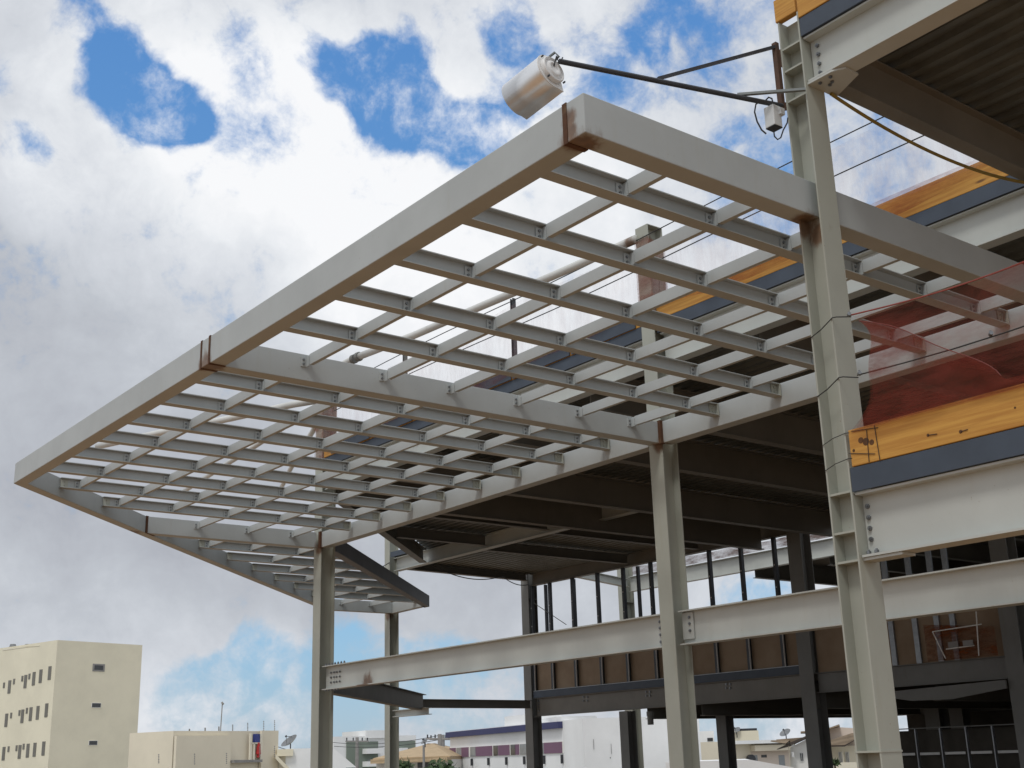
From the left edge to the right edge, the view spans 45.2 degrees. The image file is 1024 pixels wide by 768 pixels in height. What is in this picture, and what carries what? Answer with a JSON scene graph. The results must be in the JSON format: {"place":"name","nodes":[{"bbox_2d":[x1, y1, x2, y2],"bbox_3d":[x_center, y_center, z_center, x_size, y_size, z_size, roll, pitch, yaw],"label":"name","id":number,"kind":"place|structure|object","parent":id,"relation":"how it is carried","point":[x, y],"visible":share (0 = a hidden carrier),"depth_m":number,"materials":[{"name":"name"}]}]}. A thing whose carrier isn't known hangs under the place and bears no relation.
{"place":"outdoors","nodes":[
{"label":"outdoors","id":0,"kind":"place"},
{"bbox_2d":[0,640,141,767],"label":"apartment tower","id":1,"kind":"structure","parent":0,"point":[68,704],"depth_m":89.77,"materials":[{"name":"paint"}]},
{"bbox_2d":[1,747,5,759],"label":"slot window","id":2,"kind":"structure","parent":1,"relation":"in","point":[4,748],"depth_m":89.97,"materials":[{"name":"grey glass"}]},
{"bbox_2d":[4,714,7,726],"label":"slot window","id":3,"kind":"structure","parent":1,"relation":"in","point":[6,715],"depth_m":90.65,"materials":[{"name":"grey glass"}]},
{"bbox_2d":[7,680,10,693],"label":"slot window","id":4,"kind":"structure","parent":1,"relation":"in","point":[9,681],"depth_m":91.34,"materials":[{"name":"grey glass"}]},
{"bbox_2d":[17,745,21,758],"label":"slot window","id":5,"kind":"structure","parent":1,"relation":"in","point":[19,746],"depth_m":88.73,"materials":[{"name":"grey glass"}]},
{"bbox_2d":[20,709,23,722],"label":"slot window","id":6,"kind":"structure","parent":1,"relation":"in","point":[22,711],"depth_m":89.47,"materials":[{"name":"grey glass"}]},
{"bbox_2d":[23,675,26,687],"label":"slot window","id":7,"kind":"structure","parent":1,"relation":"in","point":[25,676],"depth_m":90.17,"materials":[{"name":"grey glass"}]},
{"bbox_2d":[26,744,29,757],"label":"slot window","id":8,"kind":"structure","parent":1,"relation":"in","point":[28,745],"depth_m":88.12,"materials":[{"name":"grey glass"}]},
{"bbox_2d":[28,707,32,720],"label":"slot window","id":9,"kind":"structure","parent":1,"relation":"in","point":[31,708],"depth_m":88.87,"materials":[{"name":"grey glass"}]},
{"bbox_2d":[32,672,35,684],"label":"slot window","id":10,"kind":"structure","parent":1,"relation":"in","point":[34,673],"depth_m":89.59,"materials":[{"name":"grey glass"}]},
{"bbox_2d":[32,743,36,756],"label":"slot window","id":11,"kind":"structure","parent":1,"relation":"in","point":[34,744],"depth_m":87.63,"materials":[{"name":"grey glass"}]},
{"bbox_2d":[35,706,39,719],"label":"slot window","id":12,"kind":"structure","parent":1,"relation":"in","point":[38,707],"depth_m":88.36,"materials":[{"name":"grey glass"}]},
{"bbox_2d":[38,669,42,682],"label":"slot window","id":13,"kind":"structure","parent":1,"relation":"in","point":[41,670],"depth_m":89.12,"materials":[{"name":"grey glass"}]},
{"bbox_2d":[41,741,45,755],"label":"slot window","id":14,"kind":"structure","parent":1,"relation":"in","point":[43,743],"depth_m":86.99,"materials":[{"name":"grey glass"}]},
{"bbox_2d":[44,703,48,716],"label":"slot window","id":15,"kind":"structure","parent":1,"relation":"in","point":[46,704],"depth_m":87.76,"materials":[{"name":"grey glass"}]},
{"bbox_2d":[47,666,51,679],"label":"slot window","id":16,"kind":"structure","parent":1,"relation":"in","point":[49,667],"depth_m":88.49,"materials":[{"name":"grey glass"}]},
{"bbox_2d":[88,740,97,744],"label":"window","id":17,"kind":"structure","parent":1,"relation":"in","point":[91,742],"depth_m":89.29,"materials":[{"name":"black glass"}]},
{"bbox_2d":[91,703,100,707],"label":"window","id":18,"kind":"structure","parent":1,"relation":"in","point":[93,705],"depth_m":90.08,"materials":[{"name":"black glass"}]},
{"bbox_2d":[92,664,104,671],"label":"window","id":19,"kind":"structure","parent":1,"relation":"in","point":[96,667],"depth_m":90.91,"materials":[{"name":"glass"}]},
{"bbox_2d":[333,730,415,767],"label":"building","id":20,"kind":"structure","parent":0,"point":[366,755],"depth_m":113.68,"materials":[{"name":"white paint"}]},
{"bbox_2d":[0,0,978,748],"label":"sky","id":21,"kind":"structure","parent":0,"point":[169,168],"materials":[{"name":"white"}]},
{"bbox_2d":[700,731,713,741],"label":"white rooftop block","id":22,"kind":"structure","parent":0,"point":[706,736],"depth_m":114.04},
{"bbox_2d":[666,759,793,767],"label":"white shed","id":23,"kind":"structure","parent":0,"point":[744,763],"depth_m":48.87,"materials":[{"name":"white paint"}]},
{"bbox_2d":[700,740,794,766],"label":"cream row house","id":24,"kind":"structure","parent":0,"point":[767,751],"depth_m":84.76,"materials":[{"name":"paint"}]},
{"bbox_2d":[734,728,758,740],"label":"cream rooftop block","id":25,"kind":"structure","parent":24,"relation":"on","point":[745,734],"depth_m":105.94,"materials":[{"name":"paint"}]},
{"bbox_2d":[778,755,784,765],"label":"window","id":26,"kind":"structure","parent":24,"relation":"in","point":[781,757],"depth_m":85.51,"materials":[{"name":"grey glass"}]},
{"bbox_2d":[780,729,789,738],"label":"satellite dish","id":27,"kind":"object","parent":24,"relation":"on","point":[784,732],"visible":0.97,"depth_m":86.62,"materials":[{"name":"paint"}]},
{"bbox_2d":[530,537,1003,697],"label":"partition wall","id":28,"kind":"structure","parent":0,"point":[908,642],"depth_m":31.50,"materials":[{"name":"paint"}]},
{"bbox_2d":[830,724,856,767],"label":"tiled roof house","id":29,"kind":"structure","parent":0,"point":[843,745],"depth_m":61.11,"materials":[{"name":"brown tile"}]},
{"bbox_2d":[838,752,842,762],"bbox_3d":[16.358,18.597,61.214,0.177,0.524,0.180,-6,-17,13],"label":"window","id":30,"kind":"structure","parent":29,"relation":"in","point":[839,753],"depth_m":61.13,"materials":[{"name":"grey glass"}]},
{"bbox_2d":[845,752,849,761],"bbox_3d":[16.679,18.573,61.135,0.191,0.523,0.180,-6,-17,13],"label":"window","id":31,"kind":"structure","parent":29,"relation":"in","point":[846,753],"depth_m":61.06,"materials":[{"name":"grey glass"}]},
{"label":"ground","id":32,"kind":"structure","parent":0,"visible":0},
{"bbox_2d":[128,731,278,767],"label":"flat roof house","id":33,"kind":"structure","parent":32,"relation":"on","point":[179,749],"depth_m":74.10,"materials":[{"name":"concrete"}]},
{"bbox_2d":[220,702,223,730],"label":"antenna mast","id":34,"kind":"object","parent":33,"relation":"on","point":[222,703],"visible":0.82,"depth_m":81.00,"materials":[{"name":"metal"}]},
{"bbox_2d":[253,734,259,741],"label":"water tank","id":35,"kind":"object","parent":33,"relation":"on","point":[256,737],"visible":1,"depth_m":77.72,"materials":[{"name":"blue plastic"}]},
{"bbox_2d":[256,743,260,757],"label":"red bundle","id":36,"kind":"object","parent":33,"relation":"on","point":[258,751],"visible":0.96,"depth_m":77.46,"materials":[{"name":"fabric"}]},
{"bbox_2d":[275,748,355,767],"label":"pale garage","id":37,"kind":"structure","parent":32,"relation":"on","point":[293,758],"depth_m":79.16,"materials":[{"name":"white paint"}]},
{"bbox_2d":[281,735,296,748],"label":"satellite dish","id":38,"kind":"object","parent":37,"relation":"on","point":[289,740],"visible":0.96,"depth_m":83.42,"materials":[{"name":"paint"}]},
{"bbox_2d":[345,737,368,767],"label":"utility pole","id":39,"kind":"object","parent":32,"relation":"on","point":[356,741],"visible":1,"depth_m":95.10,"materials":[{"name":"concrete"}]},
{"bbox_2d":[399,757,414,767],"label":"bush","id":40,"kind":"object","parent":32,"relation":"on","point":[406,764],"visible":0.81,"depth_m":60.66,"materials":[{"name":"green plant"}]},
{"bbox_2d":[370,744,461,767],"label":"clay roof house","id":41,"kind":"structure","parent":32,"relation":"on","point":[432,752],"depth_m":70.28,"materials":[{"name":"tile"}]},
{"bbox_2d":[417,762,430,767],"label":"window","id":42,"kind":"structure","parent":41,"relation":"in","point":[419,764],"depth_m":69.86,"materials":[{"name":"grey glass"}]},
{"bbox_2d":[423,745,424,767],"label":"utility pole","id":43,"kind":"object","parent":32,"relation":"on","point":[423,756],"visible":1,"depth_m":62.97,"materials":[{"name":"concrete"}]},
{"bbox_2d":[424,759,443,767],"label":"bush","id":44,"kind":"object","parent":32,"relation":"on","point":[433,762],"visible":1,"depth_m":62.81,"materials":[{"name":"green plant"}]},
{"bbox_2d":[430,735,444,746],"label":"utility pole","id":45,"kind":"object","parent":32,"relation":"on","point":[443,741],"visible":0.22,"depth_m":83.36,"materials":[{"name":"concrete"}]},
{"bbox_2d":[334,740,435,747],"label":"power line","id":46,"kind":"object","parent":45,"relation":"attached to","point":[382,746],"visible":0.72,"depth_m":90.99,"materials":[{"name":"paint"}]},
{"bbox_2d":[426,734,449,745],"bbox_3d":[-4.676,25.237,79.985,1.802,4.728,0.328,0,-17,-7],"label":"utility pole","id":47,"kind":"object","parent":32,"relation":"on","point":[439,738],"visible":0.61,"depth_m":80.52,"materials":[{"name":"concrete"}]},
{"bbox_2d":[333,735,437,743],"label":"power line","id":48,"kind":"object","parent":47,"relation":"attached to","point":[384,743],"visible":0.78,"depth_m":85.17,"materials":[{"name":"paint"}]},
{"bbox_2d":[437,758,455,767],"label":"bush","id":49,"kind":"object","parent":32,"relation":"on","point":[449,765],"visible":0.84,"depth_m":64.72,"materials":[{"name":"green plant"}]},
{"bbox_2d":[445,714,583,767],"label":"commercial building","id":50,"kind":"structure","parent":32,"relation":"on","point":[505,746],"depth_m":65.33,"materials":[{"name":"paint"}]},
{"bbox_2d":[456,748,460,754],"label":"window","id":51,"kind":"structure","parent":50,"relation":"in","point":[458,750],"depth_m":73.07,"materials":[{"name":"grey glass"}]},
{"bbox_2d":[461,747,468,756],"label":"window","id":52,"kind":"structure","parent":50,"relation":"in","point":[464,750],"depth_m":72.03,"materials":[{"name":"glass"}]},
{"bbox_2d":[470,747,475,756],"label":"window","id":53,"kind":"structure","parent":50,"relation":"in","point":[472,749],"depth_m":70.83,"materials":[{"name":"grey glass"}]},
{"bbox_2d":[476,746,492,755],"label":"window","id":54,"kind":"structure","parent":50,"relation":"in","point":[481,750],"depth_m":69.13,"materials":[{"name":"glass"}]},
{"bbox_2d":[493,745,497,755],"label":"window","id":55,"kind":"structure","parent":50,"relation":"in","point":[495,748],"depth_m":67.54,"materials":[{"name":"grey glass"}]},
{"bbox_2d":[498,745,509,755],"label":"window","id":56,"kind":"structure","parent":50,"relation":"in","point":[502,749],"depth_m":66.42,"materials":[{"name":"purple glass"}]},
{"bbox_2d":[510,744,514,754],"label":"window","id":57,"kind":"structure","parent":50,"relation":"in","point":[512,747],"depth_m":65.25,"materials":[{"name":"grey glass"}]},
{"bbox_2d":[515,744,518,754],"bbox_3d":[0.310,19.247,64.723,0.100,0.526,0.503,5,-18,-21],"label":"window","id":58,"kind":"structure","parent":50,"relation":"in","point":[516,745],"depth_m":64.71,"materials":[{"name":"glass"}]},
{"bbox_2d":[520,744,525,754],"bbox_3d":[0.875,18.811,63.350,0.100,0.524,2.320,5,-18,-21],"label":"window","id":59,"kind":"structure","parent":50,"relation":"in","point":[522,746],"depth_m":63.96,"materials":[{"name":"grey glass"}]},
{"bbox_2d":[544,742,561,753],"bbox_3d":[2.042,17.911,60.512,0.100,0.520,2.237,5,-18,-21],"label":"window","id":60,"kind":"structure","parent":50,"relation":"in","point":[552,747],"depth_m":60.43,"materials":[{"name":"glass"}]},
{"bbox_2d":[542,716,701,767],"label":"white box building","id":61,"kind":"structure","parent":32,"relation":"on","point":[601,742],"depth_m":57.29,"materials":[{"name":"white paint"}]},
{"bbox_2d":[310,0,1023,767],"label":"building frame","id":62,"kind":"object","parent":32,"relation":"on","point":[948,72],"visible":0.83,"depth_m":16.99,"materials":[{"name":"paint"}]},
{"bbox_2d":[95,400,315,447],"bbox_3d":[-6.657,0.860,26.144,6.173,0.158,0.224,-11,-19,28],"label":"brace pipe","id":63,"kind":"object","parent":62,"relation":"attached to","point":[286,405],"visible":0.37,"depth_m":25.70,"materials":[{"name":"metal"}]},
{"bbox_2d":[182,430,283,490],"bbox_3d":[-6.276,1.623,28.647,0.145,0.120,9.299,8,-20,-30],"label":"brace pipe","id":64,"kind":"object","parent":62,"relation":"attached to","point":[253,446],"visible":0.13,"depth_m":29.25,"materials":[{"name":"metal"}]},
{"bbox_2d":[279,428,315,486],"bbox_3d":[-4.999,1.662,28.873,0.161,0.139,8.626,3,-18,-16],"label":"brace pipe","id":65,"kind":"object","parent":62,"relation":"attached to","point":[312,431],"visible":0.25,"depth_m":27.75,"materials":[{"name":"metal"}]},
{"bbox_2d":[432,564,502,579],"bbox_3d":[-1.226,5.411,34.978,0.027,0.276,3.536,-12,-20,30],"label":"hanging cable","id":66,"kind":"object","parent":62,"relation":"hanging from","point":[465,577],"visible":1,"depth_m":34.79,"materials":[{"name":"black rubber"}]},
{"bbox_2d":[324,326,639,457],"bbox_3d":[-0.906,0.182,20.762,0.064,0.292,9.096,11,-21,-36],"label":"timber board","id":67,"kind":"object","parent":62,"relation":"on","point":[327,454],"visible":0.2,"depth_m":19.90,"materials":[{"name":"brown wood"}]},
{"bbox_2d":[331,435,368,453],"bbox_3d":[-3.081,1.076,23.338,0.016,0.213,1.400,11,-21,-36],"label":"slate sheet","id":68,"kind":"object","parent":67,"relation":"on","point":[356,438],"visible":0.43,"depth_m":23.11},
{"bbox_2d":[370,417,411,437],"bbox_3d":[-2.202,0.720,22.255,0.016,0.209,1.400,11,-21,-36],"label":"slate sheet","id":69,"kind":"object","parent":67,"relation":"on","point":[398,421],"visible":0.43,"depth_m":22.04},
{"bbox_2d":[473,375,510,388],"bbox_3d":[-0.444,0.005,20.089,0.016,0.206,1.400,11,-21,-36],"label":"slate sheet","id":70,"kind":"object","parent":67,"relation":"on","point":[494,381],"visible":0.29,"depth_m":19.89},
{"bbox_2d":[512,350,569,378],"bbox_3d":[0.434,-0.359,19.007,0.016,0.218,1.400,11,-21,-36],"label":"slate sheet","id":71,"kind":"object","parent":67,"relation":"on","point":[550,358],"visible":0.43,"depth_m":18.80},
{"bbox_2d":[571,322,635,354],"bbox_3d":[1.313,-0.716,17.924,0.016,0.214,1.400,11,-21,-36],"label":"slate sheet","id":72,"kind":"object","parent":67,"relation":"on","point":[613,332],"visible":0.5,"depth_m":17.73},
{"bbox_2d":[357,235,636,359],"bbox_3d":[-0.488,-1.276,19.854,0.174,0.187,6.618,14,-23,-42],"label":"brace pipe","id":73,"kind":"object","parent":62,"relation":"attached to","point":[551,276],"visible":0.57,"depth_m":19.44,"materials":[{"name":"metal"}]},
{"bbox_2d":[354,352,362,361],"bbox_3d":[-2.759,-0.490,22.091,0.073,0.169,0.169,-17,-22,40],"label":"pipe flange","id":74,"kind":"object","parent":73,"relation":"attached to","point":[356,357],"visible":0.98,"depth_m":22.04,"materials":[{"name":"paint"}]},
{"bbox_2d":[510,298,516,356],"bbox_3d":[0.035,-0.688,20.021,0.064,1.494,0.072,11,-21,-36],"label":"guard post","id":75,"kind":"object","parent":62,"relation":"on","point":[513,342],"visible":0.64,"depth_m":20.02,"materials":[{"name":"metal"}]},
{"bbox_2d":[14,93,1023,613],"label":"steel canopy","id":76,"kind":"object","parent":62,"relation":"attached to","point":[234,355],"visible":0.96,"depth_m":13.50,"materials":[{"name":"metal"}]},
{"bbox_2d":[334,135,923,410],"bbox_3d":[2.096,-1.758,17.069,0.015,0.063,18.240,11,-21,-36],"label":"guard wire","id":77,"kind":"object","parent":62,"relation":"attached to","point":[686,246],"visible":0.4,"depth_m":16.75,"materials":[{"name":"metal"}]},
{"bbox_2d":[374,117,883,367],"bbox_3d":[2.082,-2.190,17.201,0.015,0.063,18.240,11,-21,-36],"label":"guard wire","id":78,"kind":"object","parent":62,"relation":"attached to","point":[643,236],"visible":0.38,"depth_m":17.38,"materials":[{"name":"metal"}]},
{"bbox_2d":[646,711,653,724],"bbox_3d":[3.678,8.881,32.673,0.198,0.340,0.198,11,-21,-36],"label":"pendant fitting","id":79,"kind":"object","parent":62,"relation":"hanging from","point":[650,719],"visible":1,"depth_m":32.61,"materials":[{"name":"paint"}]},
{"bbox_2d":[558,41,786,110],"bbox_3d":[1.317,-2.600,9.756,2.077,0.628,0.058,5,-18,-21],"label":"lamp bracket","id":80,"kind":"object","parent":62,"relation":"attached to","point":[777,62],"visible":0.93,"depth_m":9.79,"materials":[{"name":"metal"}]},
{"bbox_2d":[502,51,565,119],"bbox_3d":[0.160,-2.301,9.379,0.490,0.400,0.255,-17,-22,40],"label":"floodlight","id":81,"kind":"object","parent":80,"relation":"attached to","point":[532,88],"visible":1,"depth_m":9.30,"materials":[{"name":"metal"}]},
{"bbox_2d":[754,96,787,139],"bbox_3d":[2.098,-2.143,9.930,0.250,0.399,0.119,-14,-21,34],"label":"junction box","id":82,"kind":"object","parent":80,"relation":"attached to","point":[773,113],"visible":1,"depth_m":9.89,"materials":[{"name":"plastic"}]},
{"bbox_2d":[632,534,829,574],"bbox_3d":[10.704,3.471,32.536,0.032,0.300,22.000,11,-21,-36],"label":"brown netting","id":83,"kind":"object","parent":62,"relation":"attached to","point":[729,553],"visible":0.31,"depth_m":37.56,"materials":[{"name":"white"}]},
{"bbox_2d":[737,87,805,95],"bbox_3d":[2.082,-2.344,9.871,0.538,0.049,0.025,-5,-17,9],"label":"grey bar","id":84,"kind":"object","parent":62,"relation":"attached to","point":[778,91],"visible":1,"depth_m":9.86,"materials":[{"name":"grey metal"}]},
{"bbox_2d":[773,0,797,23],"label":"timber board","id":85,"kind":"object","parent":62,"relation":"on","point":[785,10],"visible":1,"depth_m":10.18,"materials":[{"name":"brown wood"}]},
{"bbox_2d":[796,0,829,17],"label":"timber board","id":86,"kind":"object","parent":62,"relation":"on","point":[804,7],"visible":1,"depth_m":9.97,"materials":[{"name":"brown wood"}]},
{"bbox_2d":[810,316,850,337],"bbox_3d":[2.404,-0.449,9.273,0.018,0.104,0.393,11,-21,-35],"label":"guard wire","id":87,"kind":"object","parent":62,"relation":"attached to","point":[827,323],"visible":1,"depth_m":9.30,"materials":[{"name":"metal"}]},
{"bbox_2d":[656,161,1008,314],"bbox_3d":[5.139,-2.288,13.294,0.064,0.292,10.184,11,-21,-36],"label":"timber board","id":88,"kind":"object","parent":62,"relation":"on","point":[943,189],"visible":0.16,"depth_m":13.93,"materials":[{"name":"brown wood"}]},
{"bbox_2d":[817,376,858,396],"bbox_3d":[2.418,0.002,9.135,0.018,0.104,0.393,11,-21,-35],"label":"guard wire","id":89,"kind":"object","parent":62,"relation":"attached to","point":[835,381],"visible":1,"depth_m":9.15,"materials":[{"name":"metal"}]},
{"bbox_2d":[830,92,1023,183],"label":"yellow hose","id":90,"kind":"object","parent":62,"relation":"hanging from","point":[848,105],"visible":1,"depth_m":10.65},
{"bbox_2d":[848,383,1023,466],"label":"timber board","id":91,"kind":"object","parent":62,"relation":"attached to","point":[997,411],"visible":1,"depth_m":8.39,"materials":[{"name":"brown wood"}]},
{"bbox_2d":[899,724,1020,767],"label":"stud partition","id":92,"kind":"object","parent":62,"relation":"on","point":[992,746],"visible":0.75,"depth_m":27.83,"materials":[{"name":"paint"}]},
{"bbox_2d":[923,611,997,661],"bbox_3d":[9.614,5.433,26.482,0.112,0.945,1.680,11,-21,-36],"label":"safety barrier","id":93,"kind":"object","parent":62,"relation":"on","point":[964,646],"visible":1,"depth_m":26.52,"materials":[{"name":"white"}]},
{"bbox_2d":[771,731,807,767],"bbox_3d":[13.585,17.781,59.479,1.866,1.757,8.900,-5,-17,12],"label":"gabled house","id":94,"kind":"structure","parent":32,"relation":"on","point":[798,758],"depth_m":56.01,"materials":[{"name":"white concrete"}]},
{"bbox_2d":[799,753,803,761],"bbox_3d":[13.211,17.011,56.042,0.176,0.396,0.180,-5,-17,12],"label":"window","id":95,"kind":"structure","parent":94,"relation":"in","point":[801,754],"depth_m":55.97,"materials":[{"name":"grey glass"}]},
{"bbox_2d":[833,758,840,767],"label":"bush","id":96,"kind":"object","parent":32,"relation":"on","point":[836,762],"visible":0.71,"depth_m":57.38,"materials":[{"name":"green plant"}]},
{"bbox_3d":[3.713,-0.569,7.536,0.080,0.880,4.120,11,-21,-36],"label":"safety net","id":97,"kind":"object","parent":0,"visible":0},
{"bbox_2d":[863,323,977,397],"bbox_3d":[3.627,-0.518,7.598,0.032,0.808,3.872,11,-21,-36],"label":"safety net","id":98,"kind":"object","parent":97,"relation":"attached to","point":[875,326],"visible":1,"depth_m":8.81,"materials":[{"name":"red"}]},
{"bbox_2d":[859,320,1000,375],"bbox_3d":[2.869,-0.262,8.541,0.032,0.707,1.046,11,-21,-36],"label":"net rope","id":99,"kind":"object","parent":97,"relation":"attached to","point":[934,344],"visible":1,"depth_m":8.46,"materials":[{"name":"red fabric"}]},
{"bbox_2d":[851,261,1023,315],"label":"net rope","id":100,"kind":"object","parent":97,"relation":"attached to","point":[941,290],"visible":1,"depth_m":8.50,"materials":[{"name":"red fabric"}]},
{"bbox_2d":[857,326,1023,375],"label":"guard wire","id":101,"kind":"object","parent":97,"relation":"attached to","point":[943,351],"visible":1,"depth_m":8.43,"materials":[{"name":"metal"}]},
{"bbox_3d":[-3.349,-0.080,23.372,0.863,0.120,2.566,11,-21,-36],"label":"brace pipe","id":102,"kind":"object","parent":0,"visible":0},
{"bbox_2d":[349,354,357,363],"bbox_3d":[-2.857,-0.450,22.212,0.073,0.169,0.169,-17,-22,40],"label":"pipe flange","id":103,"kind":"object","parent":102,"relation":"attached to","point":[352,360],"visible":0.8,"depth_m":22.16,"materials":[{"name":"paint"}]}
]}

